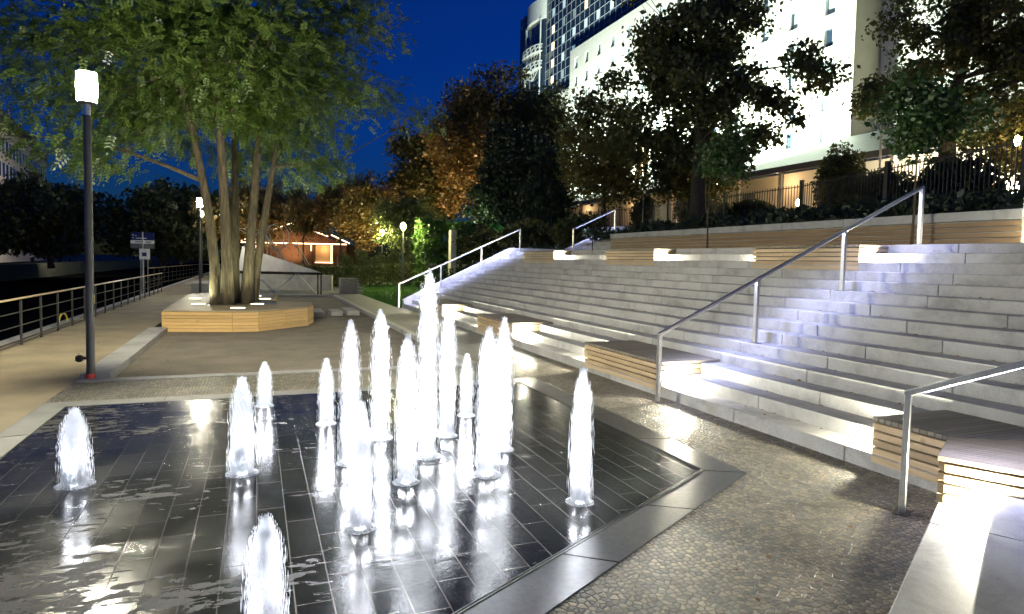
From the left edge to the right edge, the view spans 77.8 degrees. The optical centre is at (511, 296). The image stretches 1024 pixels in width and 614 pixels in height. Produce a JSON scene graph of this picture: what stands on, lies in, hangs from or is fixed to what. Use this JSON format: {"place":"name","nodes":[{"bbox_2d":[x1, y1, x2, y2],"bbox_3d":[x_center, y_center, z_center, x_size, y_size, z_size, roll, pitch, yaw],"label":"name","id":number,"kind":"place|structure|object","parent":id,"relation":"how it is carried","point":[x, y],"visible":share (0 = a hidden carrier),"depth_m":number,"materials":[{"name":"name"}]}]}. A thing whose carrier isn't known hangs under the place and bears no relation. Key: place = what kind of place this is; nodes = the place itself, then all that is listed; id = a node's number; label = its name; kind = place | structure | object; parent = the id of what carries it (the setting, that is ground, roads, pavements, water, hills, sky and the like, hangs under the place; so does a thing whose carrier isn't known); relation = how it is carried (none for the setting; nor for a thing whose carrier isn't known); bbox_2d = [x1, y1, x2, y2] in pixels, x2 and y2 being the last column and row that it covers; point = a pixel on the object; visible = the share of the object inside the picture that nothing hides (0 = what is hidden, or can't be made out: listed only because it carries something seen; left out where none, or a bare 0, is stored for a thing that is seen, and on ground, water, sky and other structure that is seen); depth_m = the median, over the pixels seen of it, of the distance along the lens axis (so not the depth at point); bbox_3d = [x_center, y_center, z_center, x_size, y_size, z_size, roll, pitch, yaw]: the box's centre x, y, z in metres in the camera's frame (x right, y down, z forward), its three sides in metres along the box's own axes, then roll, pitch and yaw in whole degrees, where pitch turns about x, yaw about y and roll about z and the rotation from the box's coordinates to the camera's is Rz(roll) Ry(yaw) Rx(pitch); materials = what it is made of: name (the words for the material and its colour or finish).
{"place":"outdoors","nodes":[
{"label":"outdoors","id":0,"kind":"place"},
{"bbox_2d":[0,254,184,264],"bbox_3d":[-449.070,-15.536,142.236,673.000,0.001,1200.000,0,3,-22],"label":"ground","id":1,"kind":"structure","parent":0,"point":[81,257],"depth_m":212.88,"materials":[{"name":"soil"}]},
{"bbox_2d":[0,186,30,256],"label":"canal tree","id":2,"kind":"object","parent":1,"relation":"on","point":[3,251],"visible":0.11,"depth_m":76.95,"materials":[{"name":"green plant"}]},
{"bbox_2d":[0,110,48,262],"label":"old building","id":3,"kind":"structure","parent":1,"relation":"on","point":[5,167],"depth_m":105.04,"materials":[{"name":"paint"}]},
{"bbox_2d":[0,164,111,268],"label":"canal tree","id":4,"kind":"object","parent":1,"relation":"on","point":[49,217],"visible":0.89,"depth_m":67.42,"materials":[{"name":"green plant"}]},
{"bbox_2d":[0,259,204,281],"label":"quay wall","id":5,"kind":"structure","parent":1,"relation":"on","point":[9,272],"depth_m":94.89,"materials":[{"name":"concrete"}]},
{"bbox_2d":[0,273,208,432],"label":"path","id":6,"kind":"structure","parent":0,"point":[35,364],"depth_m":11.53,"materials":[{"name":"concrete"}]},
{"bbox_2d":[0,273,161,350],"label":"canal railing","id":7,"kind":"object","parent":6,"relation":"on","point":[57,314],"visible":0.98,"depth_m":15.55,"materials":[{"name":"metal"}]},
{"bbox_2d":[130,232,153,293],"bbox_3d":[-22.058,-1.450,37.927,1.402,4.800,0.092,1,3,1],"label":"canal sign","id":8,"kind":"object","parent":6,"relation":"on","point":[142,240],"visible":0.94,"depth_m":37.81,"materials":[{"name":"metal"}]},
{"bbox_2d":[139,249,149,293],"bbox_3d":[-21.913,-0.945,37.904,0.611,3.800,0.085,1,3,0],"label":"notice board","id":9,"kind":"object","parent":6,"relation":"on","point":[144,253],"visible":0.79,"depth_m":37.80,"materials":[{"name":"white paint"}]},
{"bbox_2d":[197,198,202,292],"bbox_3d":[-14.915,-2.436,30.340,0.260,4.508,0.260,0,3,-22],"label":"street lamp","id":10,"kind":"object","parent":6,"relation":"on","point":[199,203],"visible":0.95,"depth_m":30.28,"materials":[{"name":"metal"}]},
{"bbox_2d":[0,260,220,340],"bbox_3d":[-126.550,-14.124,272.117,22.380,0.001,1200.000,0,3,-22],"label":"water","id":11,"kind":"structure","parent":0,"point":[11,289],"depth_m":56.32,"materials":[{"name":"black liquid"}]},
{"bbox_2d":[1,260,401,432],"bbox_3d":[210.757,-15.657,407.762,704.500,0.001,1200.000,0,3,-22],"label":"ground","id":12,"kind":"structure","parent":0,"point":[159,325],"depth_m":17.16,"materials":[{"name":"concrete"}]},
{"bbox_2d":[0,272,208,345],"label":"quay wall","id":13,"kind":"structure","parent":12,"relation":"on","point":[14,338],"depth_m":16.52,"materials":[{"name":"concrete"}]},
{"bbox_2d":[148,264,198,285],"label":"canal railing","id":14,"kind":"object","parent":13,"relation":"on","point":[176,273],"visible":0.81,"depth_m":44.14,"materials":[{"name":"metal"}]},
{"bbox_2d":[80,327,167,378],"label":"kerb","id":15,"kind":"structure","parent":12,"relation":"on","point":[115,363],"depth_m":10.98,"materials":[{"name":"concrete"}]},
{"bbox_2d":[93,174,220,270],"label":"canal tree","id":16,"kind":"object","parent":12,"relation":"on","point":[168,221],"visible":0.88,"depth_m":69.44,"materials":[{"name":"green plant"}]},
{"bbox_2d":[189,189,244,260],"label":"canal tree","id":17,"kind":"object","parent":12,"relation":"on","point":[219,240],"visible":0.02,"depth_m":80.50,"materials":[{"name":"green plant"}]},
{"bbox_2d":[74,363,463,382],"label":"kerb","id":18,"kind":"structure","parent":12,"relation":"on","point":[209,375],"depth_m":9.53,"materials":[{"name":"concrete"}]},
{"bbox_2d":[75,69,97,378],"bbox_3d":[-5.997,-0.983,8.976,0.286,4.328,0.258,1,3,2],"label":"street lamp","id":19,"kind":"object","parent":18,"relation":"on","point":[86,89],"visible":1,"depth_m":8.93,"materials":[{"name":"metal"}]},
{"bbox_2d":[259,178,324,226],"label":"tree","id":20,"kind":"object","parent":12,"relation":"on","point":[282,197],"visible":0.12,"depth_m":62.13,"materials":[{"name":"green plant"}]},
{"bbox_2d":[333,295,476,365],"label":"kerb","id":21,"kind":"structure","parent":12,"relation":"on","point":[459,358],"depth_m":16.52,"materials":[{"name":"concrete"}]},
{"bbox_2d":[402,226,627,307],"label":"cheek wall","id":22,"kind":"structure","parent":12,"relation":"on","point":[489,261],"depth_m":25.05,"materials":[{"name":"concrete"}]},
{"bbox_2d":[404,243,1023,613],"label":"granite steps","id":23,"kind":"structure","parent":12,"relation":"on","point":[967,561],"depth_m":8.20,"materials":[{"name":"grey stone"}]},
{"bbox_2d":[419,298,472,317],"bbox_3d":[-2.183,0.388,20.456,0.976,0.467,2.942,0,3,-22],"label":"bench box","id":24,"kind":"object","parent":23,"relation":"on","point":[443,304],"visible":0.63,"depth_m":19.24,"materials":[{"name":"wood"}]},
{"bbox_2d":[398,228,521,307],"bbox_3d":[-1.938,-1.144,24.436,4.923,3.143,0.160,0,3,-22],"label":"handrail","id":25,"kind":"object","parent":23,"relation":"on","point":[440,265],"visible":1,"depth_m":24.31,"materials":[{"name":"metal"}]},
{"bbox_2d":[477,313,552,341],"bbox_3d":[0.018,0.735,14.988,0.976,0.467,2.352,0,3,-22],"label":"bench box","id":26,"kind":"object","parent":23,"relation":"on","point":[520,325],"visible":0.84,"depth_m":14.46,"materials":[{"name":"wood"}]},
{"bbox_2d":[523,250,571,262],"bbox_3d":[1.331,-1.343,22.117,0.976,0.471,2.542,0,3,-22],"label":"bench box","id":27,"kind":"object","parent":23,"relation":"on","point":[543,256],"visible":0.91,"depth_m":21.48,"materials":[{"name":"wood"}]},
{"bbox_2d":[575,238,611,250],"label":"steps","id":28,"kind":"structure","parent":23,"relation":"on","point":[602,244],"depth_m":25.66,"materials":[{"name":"concrete"}]},
{"bbox_2d":[605,249,675,264],"bbox_3d":[3.472,-1.005,16.796,0.976,0.471,2.372,0,3,-22],"label":"bench box","id":29,"kind":"object","parent":23,"relation":"on","point":[618,256],"visible":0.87,"depth_m":16.31,"materials":[{"name":"wood"}]},
{"bbox_2d":[584,340,719,391],"bbox_3d":[2.081,1.060,9.861,0.976,0.467,2.222,0,3,-22],"label":"bench box","id":30,"kind":"object","parent":23,"relation":"on","point":[634,358],"visible":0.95,"depth_m":9.40,"materials":[{"name":"wood"}]},
{"bbox_2d":[687,113,760,247],"bbox_3d":[5.856,-3.109,17.854,1.916,3.796,2.017,2,3,12],"label":"young tree","id":31,"kind":"object","parent":23,"relation":"on","point":[721,151],"visible":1,"depth_m":17.48,"materials":[{"name":"green plant"}]},
{"bbox_2d":[651,186,924,403],"bbox_3d":[4.190,-0.177,9.182,4.923,3.143,0.160,0,3,-22],"label":"handrail","id":32,"kind":"object","parent":23,"relation":"on","point":[843,232],"visible":0.99,"depth_m":8.96,"materials":[{"name":"metal"}]},
{"bbox_2d":[610,208,1022,248],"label":"retaining wall","id":33,"kind":"structure","parent":23,"relation":"on","point":[990,226],"depth_m":14.01,"materials":[{"name":"grey stone"}]},
{"bbox_2d":[752,245,888,269],"bbox_3d":[5.598,-0.670,11.513,0.976,0.471,2.382,0,3,-22],"label":"bench box","id":34,"kind":"object","parent":23,"relation":"on","point":[831,254],"visible":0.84,"depth_m":11.01,"materials":[{"name":"wood"}]},
{"bbox_2d":[858,61,1016,244],"bbox_3d":[7.806,-2.620,12.108,2.204,3.532,2.349,0,3,-22],"label":"young tree","id":35,"kind":"object","parent":23,"relation":"on","point":[918,126],"visible":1,"depth_m":11.86,"materials":[{"name":"green plant"}]},
{"bbox_2d":[871,410,1023,512],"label":"bench box","id":36,"kind":"object","parent":23,"relation":"on","point":[974,462],"visible":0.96,"depth_m":4.97,"materials":[{"name":"wood"}]},
{"bbox_2d":[892,360,1023,516],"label":"handrail","id":37,"kind":"object","parent":23,"relation":"on","point":[901,510],"visible":1,"depth_m":4.66,"materials":[{"name":"metal"}]},
{"bbox_2d":[0,0,536,260],"label":"sky","id":38,"kind":"structure","parent":0,"point":[451,36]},
{"bbox_2d":[205,286,338,294],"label":"terrain","id":39,"kind":"structure","parent":0,"point":[295,292],"depth_m":32.98,"materials":[{"name":"plant"}]},
{"bbox_2d":[188,176,286,249],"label":"tree","id":40,"kind":"object","parent":39,"relation":"on","point":[274,218],"visible":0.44,"depth_m":54.10,"materials":[{"name":"green plant"}]},
{"bbox_2d":[239,224,308,264],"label":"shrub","id":41,"kind":"object","parent":39,"relation":"on","point":[275,248],"visible":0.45,"depth_m":43.86,"materials":[{"name":"plant"}]},
{"bbox_2d":[239,246,321,293],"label":"play ramp","id":42,"kind":"structure","parent":39,"relation":"on","point":[271,264],"depth_m":31.50,"materials":[{"name":"paint"}]},
{"bbox_2d":[240,274,332,290],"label":"wall","id":43,"kind":"structure","parent":39,"relation":"on","point":[277,281],"depth_m":35.17,"materials":[{"name":"concrete"}]},
{"bbox_2d":[281,198,334,263],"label":"tree","id":44,"kind":"object","parent":39,"relation":"on","point":[309,221],"visible":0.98,"depth_m":51.94,"materials":[{"name":"green plant"}]},
{"bbox_2d":[220,261,415,286],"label":"hedge","id":45,"kind":"object","parent":39,"relation":"on","point":[338,272],"visible":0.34,"depth_m":40.35,"materials":[{"name":"green plant"}]},
{"bbox_2d":[312,174,355,263],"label":"tree","id":46,"kind":"object","parent":39,"relation":"on","point":[329,194],"visible":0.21,"depth_m":53.86,"materials":[{"name":"green plant"}]},
{"bbox_2d":[322,168,401,253],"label":"tree","id":47,"kind":"object","parent":39,"relation":"on","point":[356,202],"visible":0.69,"depth_m":50.98,"materials":[{"name":"orange plant"}]},
{"bbox_2d":[378,119,465,234],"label":"broad tree","id":48,"kind":"object","parent":39,"relation":"on","point":[414,176],"visible":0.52,"depth_m":57.52,"materials":[{"name":"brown plant"}]},
{"bbox_2d":[115,297,456,377],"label":"pavement","id":49,"kind":"structure","parent":0,"point":[316,342],"depth_m":12.77,"materials":[{"name":"beige concrete"}]},
{"bbox_2d":[161,293,313,331],"bbox_3d":[-8.084,0.375,19.284,3.630,0.561,8.330,0,3,-22],"label":"bench","id":50,"kind":"object","parent":49,"relation":"on","point":[194,312],"visible":0.9,"depth_m":15.72,"materials":[{"name":"wood"}]},
{"bbox_2d":[0,0,450,304],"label":"locust tree","id":51,"kind":"object","parent":50,"relation":"on","point":[188,78],"visible":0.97,"depth_m":16.28,"materials":[{"name":"green plant"}]},
{"bbox_2d":[16,266,1017,601],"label":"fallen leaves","id":52,"kind":"object","parent":49,"relation":"on","point":[684,340],"visible":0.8,"depth_m":8.38,"materials":[{"name":"brown plant"}]},
{"bbox_2d":[0,382,700,613],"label":"pavement","id":53,"kind":"structure","parent":0,"point":[162,514],"depth_m":4.54,"materials":[{"name":"black tile"}]},
{"bbox_2d":[54,406,95,490],"bbox_3d":[-3.371,1.156,4.894,0.273,0.628,0.274,0,3,-22],"label":"water jet","id":54,"kind":"object","parent":53,"relation":"on","point":[75,457],"visible":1,"depth_m":4.85,"materials":[{"name":"white"}]},
{"bbox_2d":[225,376,258,477],"bbox_3d":[-2.223,1.064,5.231,0.258,0.838,0.262,0,3,-22],"label":"water jet","id":55,"kind":"object","parent":53,"relation":"on","point":[242,457],"visible":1,"depth_m":5.19,"materials":[{"name":"white"}]},
{"bbox_2d":[255,361,273,407],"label":"water jet","id":56,"kind":"object","parent":53,"relation":"on","point":[264,396],"visible":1,"depth_m":7.58,"materials":[{"name":"white"}]},
{"bbox_2d":[241,514,289,613],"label":"water jet","id":57,"kind":"object","parent":53,"relation":"on","point":[265,594],"visible":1,"depth_m":2.95,"materials":[{"name":"white"}]},
{"bbox_2d":[316,358,335,425],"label":"water jet","id":58,"kind":"object","parent":53,"relation":"on","point":[326,412],"visible":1,"depth_m":6.83,"materials":[{"name":"white"}]},
{"bbox_2d":[336,319,361,466],"bbox_3d":[-1.412,0.835,5.542,0.229,1.297,0.226,0,3,-22],"label":"water jet","id":59,"kind":"object","parent":53,"relation":"on","point":[351,361],"visible":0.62,"depth_m":5.51,"materials":[{"name":"white"}]},
{"bbox_2d":[343,400,375,534],"bbox_3d":[-1.005,1.122,4.212,0.216,0.890,0.216,0,3,-22],"label":"water jet","id":60,"kind":"object","parent":53,"relation":"on","point":[359,494],"visible":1,"depth_m":4.18,"materials":[{"name":"white"}]},
{"bbox_2d":[370,308,392,440],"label":"water jet","id":61,"kind":"object","parent":53,"relation":"on","point":[380,391],"visible":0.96,"depth_m":6.35,"materials":[{"name":"white"}]},
{"bbox_2d":[392,333,418,486],"bbox_3d":[-0.844,0.902,5.095,0.218,1.235,0.216,0,3,-22],"label":"water jet","id":62,"kind":"object","parent":53,"relation":"on","point":[407,397],"visible":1,"depth_m":5.07,"materials":[{"name":"white"}]},
{"bbox_2d":[415,268,441,460],"bbox_3d":[-0.758,0.611,5.770,0.262,1.748,0.262,0,3,-22],"label":"water jet","id":63,"kind":"object","parent":53,"relation":"on","point":[427,382],"visible":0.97,"depth_m":5.74,"materials":[{"name":"white"}]},
{"bbox_2d":[437,305,457,438],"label":"water jet","id":64,"kind":"object","parent":53,"relation":"on","point":[448,354],"visible":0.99,"depth_m":6.45,"materials":[{"name":"white"}]},
{"bbox_2d":[457,353,474,417],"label":"water jet","id":65,"kind":"object","parent":53,"relation":"on","point":[466,392],"visible":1,"depth_m":7.33,"materials":[{"name":"white"}]},
{"bbox_2d":[472,325,501,479],"bbox_3d":[-0.200,0.879,5.321,0.251,1.287,0.249,0,3,-22],"label":"water jet","id":66,"kind":"object","parent":53,"relation":"on","point":[487,431],"visible":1,"depth_m":5.29,"materials":[{"name":"white"}]},
{"bbox_2d":[492,316,513,452],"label":"water jet","id":67,"kind":"object","parent":53,"relation":"on","point":[505,356],"visible":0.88,"depth_m":6.01,"materials":[{"name":"white"}]},
{"bbox_2d":[565,367,594,506],"bbox_3d":[0.522,1.046,4.758,0.216,1.058,0.219,0,3,-22],"label":"water jet","id":68,"kind":"object","parent":53,"relation":"on","point":[581,431],"visible":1,"depth_m":4.73,"materials":[{"name":"white"}]},
{"bbox_2d":[336,255,447,306],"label":"terrain","id":69,"kind":"structure","parent":0,"point":[417,290],"depth_m":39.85,"materials":[{"name":"plant"}]},
{"bbox_2d":[240,223,356,274],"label":"garden hut","id":70,"kind":"object","parent":69,"relation":"on","point":[324,251],"visible":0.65,"depth_m":58.47,"materials":[{"name":"paint"}]},
{"bbox_2d":[353,247,370,282],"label":"sapling bush","id":71,"kind":"object","parent":69,"relation":"on","point":[363,260],"visible":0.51,"depth_m":43.04,"materials":[{"name":"green plant"}]},
{"bbox_2d":[368,195,443,258],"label":"tree","id":72,"kind":"object","parent":69,"relation":"on","point":[391,217],"visible":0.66,"depth_m":46.75,"materials":[{"name":"green plant"}]},
{"bbox_2d":[409,216,447,287],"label":"ivy wall","id":73,"kind":"structure","parent":69,"relation":"on","point":[430,248],"depth_m":36.60,"materials":[{"name":"plant"}]},
{"bbox_2d":[448,230,456,275],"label":"concrete pier","id":74,"kind":"structure","parent":69,"relation":"on","point":[452,248],"depth_m":35.28,"materials":[{"name":"concrete"}]},
{"bbox_2d":[441,220,486,272],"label":"ivy wall","id":75,"kind":"structure","parent":69,"relation":"on","point":[462,228],"depth_m":35.84,"materials":[{"name":"plant"}]},
{"bbox_2d":[418,59,528,219],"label":"broad tree","id":76,"kind":"object","parent":69,"relation":"on","point":[474,110],"visible":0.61,"depth_m":51.87,"materials":[{"name":"orange plant"}]},
{"bbox_2d":[452,222,504,263],"bbox_3d":[-1.636,-2.854,35.867,3.410,2.696,3.577,3,3,24],"label":"shrub","id":77,"kind":"object","parent":69,"relation":"on","point":[472,241],"visible":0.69,"depth_m":34.87,"materials":[{"name":"green plant"}]},
{"bbox_2d":[457,118,529,228],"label":"conifer","id":78,"kind":"object","parent":69,"relation":"on","point":[495,188],"visible":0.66,"depth_m":45.24,"materials":[{"name":"green plant"}]},
{"bbox_2d":[492,215,556,248],"bbox_3d":[0.967,-2.997,33.123,3.623,2.561,3.456,3,4,28],"label":"shrub","id":79,"kind":"object","parent":69,"relation":"on","point":[535,233],"visible":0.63,"depth_m":32.16,"materials":[{"name":"green plant"}]},
{"bbox_2d":[485,121,578,220],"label":"broad tree","id":80,"kind":"object","parent":69,"relation":"on","point":[525,144],"visible":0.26,"depth_m":47.60,"materials":[{"name":"green plant"}]},
{"bbox_2d":[497,64,575,153],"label":"broad tree","id":81,"kind":"object","parent":69,"relation":"on","point":[543,111],"visible":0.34,"depth_m":53.09,"materials":[{"name":"green plant"}]},
{"bbox_2d":[507,143,578,243],"bbox_3d":[2.225,-5.872,39.813,5.502,7.191,5.611,3,4,35],"label":"conifer","id":82,"kind":"object","parent":69,"relation":"on","point":[547,191],"visible":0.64,"depth_m":38.99,"materials":[{"name":"green plant"}]},
{"bbox_2d":[417,212,737,287],"bbox_3d":[2.192,-2.248,35.301,12.316,4.412,16.362,0,3,-22],"label":"ground cover","id":83,"kind":"object","parent":69,"relation":"on","point":[473,262],"visible":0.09,"depth_m":29.95,"materials":[{"name":"green plant"}]},
{"bbox_2d":[549,211,610,247],"bbox_3d":[3.225,-3.007,29.717,3.106,2.120,3.133,0,3,-22],"label":"shrub","id":84,"kind":"object","parent":69,"relation":"on","point":[566,225],"visible":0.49,"depth_m":29.08,"materials":[{"name":"green plant"}]},
{"bbox_2d":[551,91,656,224],"bbox_3d":[5.448,-7.168,35.481,6.272,9.194,6.754,0,3,-22],"label":"linden tree","id":85,"kind":"object","parent":69,"relation":"on","point":[585,175],"visible":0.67,"depth_m":34.59,"materials":[{"name":"green plant"}]},
{"bbox_2d":[575,202,655,226],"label":"bar fence","id":86,"kind":"object","parent":69,"relation":"on","point":[645,207],"visible":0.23,"depth_m":47.88,"materials":[{"name":"metal"}]},
{"bbox_2d":[628,189,661,222],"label":"shrub","id":87,"kind":"object","parent":69,"relation":"on","point":[637,203],"visible":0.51,"depth_m":47.96,"materials":[{"name":"green plant"}]},
{"bbox_2d":[635,131,750,218],"bbox_3d":[11.232,-7.571,39.708,7.662,6.620,7.022,2,3,16],"label":"linden tree","id":88,"kind":"object","parent":69,"relation":"on","point":[668,180],"visible":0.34,"depth_m":39.83,"materials":[{"name":"green plant"}]},
{"bbox_2d":[562,0,860,220],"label":"linden tree","id":89,"kind":"object","parent":69,"relation":"on","point":[682,69],"visible":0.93,"depth_m":28.64,"materials":[{"name":"green plant"}]},
{"bbox_2d":[725,196,773,216],"bbox_3d":[14.198,-5.055,37.729,2.737,1.996,2.746,0,3,-22],"label":"shrub","id":90,"kind":"object","parent":69,"relation":"on","point":[737,206],"visible":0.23,"depth_m":37.12,"materials":[{"name":"green plant"}]},
{"bbox_2d":[519,0,1023,206],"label":"hotel","id":91,"kind":"structure","parent":69,"relation":"on","point":[578,43],"depth_m":65.12,"materials":[{"name":"white paint"}]},
{"bbox_2d":[819,123,829,142],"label":"window","id":92,"kind":"structure","parent":91,"relation":"in","point":[824,131],"depth_m":59.44,"materials":[{"name":"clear glass"}]},
{"bbox_2d":[823,25,834,48],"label":"window","id":93,"kind":"structure","parent":91,"relation":"in","point":[829,32],"depth_m":58.93,"materials":[{"name":"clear glass"}]},
{"bbox_2d":[567,112,1018,227],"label":"hotel hall","id":94,"kind":"structure","parent":69,"relation":"on","point":[780,162],"depth_m":53.80,"materials":[{"name":"paint"}]},
{"bbox_2d":[810,140,867,206],"bbox_3d":[17.458,-5.979,33.757,2.962,4.769,2.832,3,3,26],"label":"shrub","id":95,"kind":"object","parent":69,"relation":"on","point":[836,164],"visible":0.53,"depth_m":33.18,"materials":[{"name":"green plant"}]},
{"bbox_2d":[328,291,538,357],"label":"pavement","id":96,"kind":"structure","parent":0,"point":[469,341],"depth_m":17.60,"materials":[{"name":"concrete"}]},
{"bbox_2d":[339,278,356,293],"bbox_3d":[-8.360,-0.528,32.344,0.800,0.830,0.800,0,3,-22],"label":"granite cube","id":97,"kind":"object","parent":96,"relation":"on","point":[347,285],"visible":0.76,"depth_m":31.97,"materials":[{"name":"stone"}]},
{"bbox_2d":[45,355,936,613],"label":"pavement","id":98,"kind":"structure","parent":0,"point":[824,559],"depth_m":4.47,"materials":[{"name":"grey concrete"}]},
{"bbox_2d":[0,377,746,613],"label":"fountain border","id":99,"kind":"object","parent":98,"relation":"on","point":[548,586],"visible":0.52,"depth_m":4.58,"materials":[{"name":"stone"}]},
{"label":"terrain","id":100,"kind":"structure","parent":0,"visible":0},
{"bbox_2d":[582,180,1023,240],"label":"ground cover","id":101,"kind":"object","parent":100,"relation":"on","point":[997,199],"visible":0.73,"depth_m":16.91,"materials":[{"name":"green plant"}]},
{"bbox_2d":[667,130,1023,223],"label":"bar fence","id":102,"kind":"object","parent":100,"relation":"on","point":[888,168],"visible":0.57,"depth_m":26.34,"materials":[{"name":"metal"}]},
{"bbox_2d":[842,167,918,203],"bbox_3d":[17.091,-4.853,29.371,3.106,2.612,3.319,0,3,-22],"label":"shrub","id":103,"kind":"object","parent":100,"relation":"on","point":[898,186],"visible":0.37,"depth_m":28.81,"materials":[{"name":"green plant"}]},
{"bbox_2d":[840,0,1023,160],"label":"linden tree","id":104,"kind":"object","parent":100,"relation":"on","point":[967,29],"visible":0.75,"depth_m":31.98,"materials":[{"name":"green plant"}]},
{"bbox_2d":[912,148,1008,200],"bbox_3d":[18.090,-4.657,26.031,3.161,2.894,3.261,2,3,11],"label":"shrub","id":105,"kind":"object","parent":100,"relation":"on","point":[963,174],"visible":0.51,"depth_m":25.23,"materials":[{"name":"green plant"}]},
{"bbox_2d":[960,91,1023,185],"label":"shrub","id":106,"kind":"object","parent":100,"relation":"on","point":[1008,138],"visible":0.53,"depth_m":32.55,"materials":[{"name":"green plant"}]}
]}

